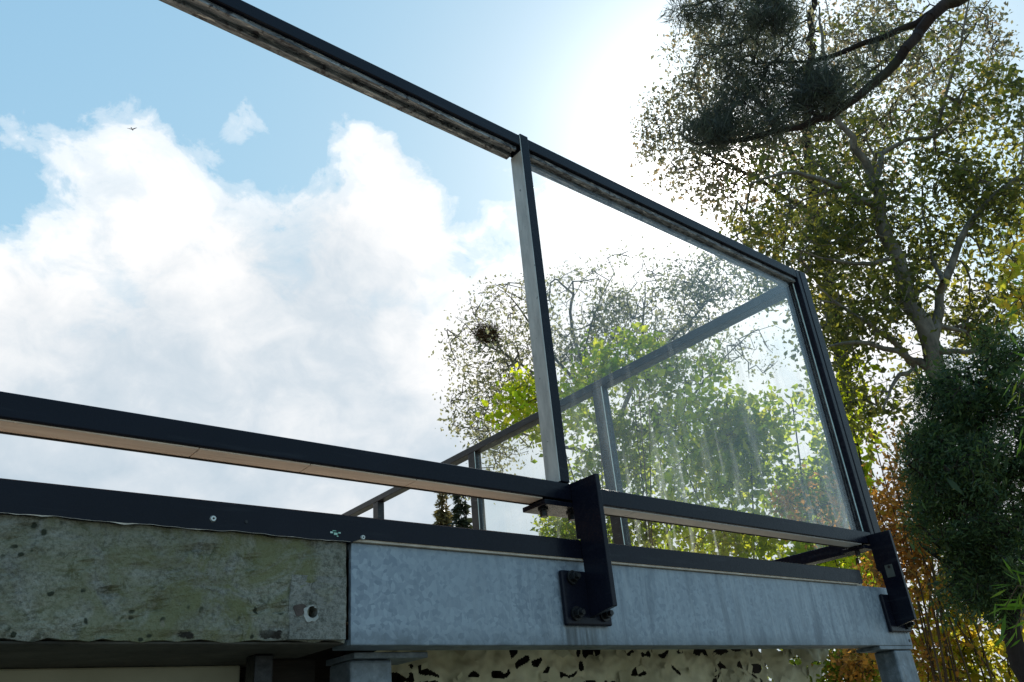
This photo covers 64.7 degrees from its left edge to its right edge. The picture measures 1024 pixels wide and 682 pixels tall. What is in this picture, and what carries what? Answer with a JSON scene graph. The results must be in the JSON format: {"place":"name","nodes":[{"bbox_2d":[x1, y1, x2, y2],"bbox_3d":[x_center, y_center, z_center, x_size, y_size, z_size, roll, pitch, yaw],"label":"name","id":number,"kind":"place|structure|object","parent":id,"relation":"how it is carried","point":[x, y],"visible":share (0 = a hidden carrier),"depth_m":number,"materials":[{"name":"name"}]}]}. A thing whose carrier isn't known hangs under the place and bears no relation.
{"place":"outdoors","nodes":[
{"label":"outdoors","id":0,"kind":"place"},
{"bbox_2d":[0,665,239,681],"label":"basement wall","id":1,"kind":"structure","parent":0,"point":[230,673],"depth_m":1.44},
{"bbox_2d":[0,515,346,668],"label":"concrete slab","id":2,"kind":"structure","parent":1,"relation":"on","point":[78,594],"depth_m":1.28,"materials":[{"name":"grey concrete"}]},
{"bbox_2d":[245,654,272,681],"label":"steel post","id":3,"kind":"object","parent":2,"relation":"hanging from","point":[259,667],"visible":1,"depth_m":1.44,"materials":[{"name":"black metal"}]},
{"bbox_2d":[239,659,314,681],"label":"timber bearer","id":4,"kind":"object","parent":2,"relation":"attached to","point":[293,670],"visible":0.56,"depth_m":1.54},
{"bbox_2d":[0,478,862,584],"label":"edge flashing","id":5,"kind":"object","parent":2,"relation":"on","point":[38,499],"visible":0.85,"depth_m":1.49,"materials":[{"name":"black paint"}]},
{"bbox_2d":[0,0,1023,681],"label":"sky","id":6,"kind":"structure","parent":0,"point":[274,246],"materials":[{"name":"blue"}]},
{"bbox_3d":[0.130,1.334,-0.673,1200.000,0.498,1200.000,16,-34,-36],"label":"ground","id":7,"kind":"structure","parent":0,"visible":0},
{"bbox_2d":[326,652,427,681],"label":"steel column","id":8,"kind":"structure","parent":7,"relation":"on","point":[364,667],"depth_m":1.54,"materials":[{"name":"grey metal"}]},
{"bbox_2d":[432,493,454,526],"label":"fir tree","id":9,"kind":"object","parent":7,"relation":"on","point":[443,515],"visible":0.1,"depth_m":42.20,"materials":[{"name":"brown plant"}]},
{"bbox_2d":[448,494,472,528],"bbox_3d":[-1.965,12.794,36.085,3.975,12.980,3.678,16,-34,-36],"label":"fir tree","id":10,"kind":"object","parent":7,"relation":"on","point":[465,521],"visible":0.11,"depth_m":38.28,"materials":[{"name":"green plant"}]},
{"bbox_2d":[296,634,762,681],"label":"back wall","id":11,"kind":"structure","parent":7,"relation":"on","point":[322,671],"depth_m":2.10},
{"bbox_2d":[469,322,673,547],"bbox_3d":[1.230,3.282,11.763,3.375,7.800,1.722,-6,-27,0],"label":"yellow green bush","id":12,"kind":"object","parent":7,"relation":"on","point":[603,368],"visible":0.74,"depth_m":12.80,"materials":[{"name":"green plant"}]},
{"bbox_2d":[530,515,645,546],"bbox_3d":[1.522,5.397,13.953,2.153,5.838,2.014,16,-34,-36],"label":"dark green bush","id":13,"kind":"object","parent":7,"relation":"on","point":[556,531],"visible":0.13,"depth_m":14.73,"materials":[{"name":"green plant"}]},
{"bbox_2d":[428,235,794,504],"bbox_3d":[2.486,2.965,17.004,8.288,12.630,3.836,-4,-27,-4],"label":"sparse tree","id":14,"kind":"object","parent":7,"relation":"on","point":[699,294],"visible":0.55,"depth_m":18.36,"materials":[{"name":"green plant"}]},
{"bbox_2d":[468,317,502,349],"bbox_3d":[-0.594,-0.146,18.440,0.919,0.578,0.812,16,-34,-36],"label":"bird nest","id":15,"kind":"object","parent":14,"relation":"on","point":[481,333],"visible":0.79,"depth_m":18.30,"materials":[{"name":"brown plant"}]},
{"bbox_2d":[531,322,752,556],"bbox_3d":[2.306,3.373,12.641,3.792,8.235,1.747,-9,-27,6],"label":"green bush","id":16,"kind":"object","parent":7,"relation":"on","point":[629,452],"visible":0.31,"depth_m":13.34,"materials":[{"name":"green plant"}]},
{"bbox_2d":[637,366,884,675],"bbox_3d":[3.355,3.107,10.148,3.315,6.225,1.472,-13,-28,15],"label":"lime bush","id":17,"kind":"object","parent":7,"relation":"on","point":[732,451],"visible":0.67,"depth_m":10.71,"materials":[{"name":"green plant"}]},
{"bbox_2d":[656,0,967,174],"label":"pine tree","id":18,"kind":"object","parent":7,"relation":"on","point":[811,93],"visible":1,"depth_m":6.58,"materials":[{"name":"green plant"}]},
{"bbox_2d":[761,649,881,681],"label":"hedge","id":19,"kind":"object","parent":7,"relation":"on","point":[797,661],"visible":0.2,"depth_m":7.59,"materials":[{"name":"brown plant"}]},
{"bbox_2d":[629,0,1023,584],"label":"thin leaved tree","id":20,"kind":"object","parent":7,"relation":"on","point":[918,55],"visible":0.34,"depth_m":13.79,"materials":[{"name":"green plant"}]},
{"bbox_2d":[783,338,898,586],"bbox_3d":[3.747,2.533,8.485,1.680,5.610,1.621,-18,-29,23],"label":"tall shrub","id":21,"kind":"object","parent":7,"relation":"on","point":[799,547],"visible":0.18,"depth_m":8.97,"materials":[{"name":"green plant"}]},
{"bbox_2d":[811,649,880,681],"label":"red shrub","id":22,"kind":"object","parent":7,"relation":"on","point":[852,673],"visible":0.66,"depth_m":7.37,"materials":[{"name":"orange plant"}]},
{"bbox_2d":[699,0,1023,631],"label":"broadleaf tree","id":23,"kind":"object","parent":7,"relation":"on","point":[930,328],"visible":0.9,"depth_m":9.31,"materials":[{"name":"green plant"}]},
{"bbox_2d":[759,421,997,681],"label":"autumn shrub","id":24,"kind":"object","parent":7,"relation":"on","point":[911,572],"visible":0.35,"depth_m":6.63,"materials":[{"name":"orange plant"}]},
{"bbox_2d":[856,646,919,681],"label":"steel column","id":25,"kind":"structure","parent":7,"relation":"on","point":[895,663],"depth_m":2.59,"materials":[{"name":"grey metal"}]},
{"bbox_2d":[332,543,911,650],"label":"steel beam","id":26,"kind":"structure","parent":25,"relation":"on","point":[404,598],"depth_m":1.78,"materials":[{"name":"grey metal"}]},
{"bbox_2d":[0,0,916,632],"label":"front railing","id":27,"kind":"object","parent":26,"relation":"attached to","point":[588,504],"visible":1,"depth_m":2.04,"materials":[{"name":"black metal"}]},
{"bbox_2d":[341,285,866,564],"bbox_3d":[-0.304,1.206,4.707,0.059,1.104,4.778,16,-34,-36],"label":"side railing","id":28,"kind":"object","parent":27,"relation":"attached to","point":[597,390],"visible":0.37,"depth_m":3.92,"materials":[{"name":"black metal"}]},
{"bbox_2d":[873,530,1023,681],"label":"yellow shrub","id":29,"kind":"object","parent":7,"relation":"on","point":[1007,674],"visible":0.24,"depth_m":6.69,"materials":[{"name":"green plant"}]},
{"bbox_2d":[879,311,1023,681],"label":"yew tree","id":30,"kind":"object","parent":7,"relation":"on","point":[955,475],"visible":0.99,"depth_m":5.44,"materials":[{"name":"green plant"}]},
{"bbox_2d":[983,202,1023,330],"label":"orange shrub","id":31,"kind":"object","parent":7,"relation":"on","point":[1015,271],"visible":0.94,"depth_m":6.30,"materials":[{"name":"yellow plant"}]},
{"bbox_2d":[988,558,1023,651],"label":"bamboo","id":32,"kind":"object","parent":7,"relation":"on","point":[1013,606],"visible":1,"depth_m":3.62,"materials":[{"name":"green plant"}]},
{"bbox_2d":[1002,279,1023,456],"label":"bamboo","id":33,"kind":"object","parent":7,"relation":"on","point":[1019,380],"visible":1,"depth_m":4.09,"materials":[{"name":"green plant"}]},
{"bbox_3d":[-10.577,-0.366,4.499,10.700,9.520,11.100,16,-34,-36],"label":"tiled house","id":34,"kind":"object","parent":7,"relation":"on","visible":0},
{"bbox_2d":[346,558,861,633],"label":"deck floor","id":35,"kind":"structure","parent":34,"relation":"attached to","point":[347,577],"depth_m":1.67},
{"bbox_2d":[375,649,828,681],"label":"camouflage net","id":36,"kind":"object","parent":35,"relation":"hanging from","point":[602,666],"visible":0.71,"depth_m":2.16,"materials":[{"name":"beige fabric"}]}
]}

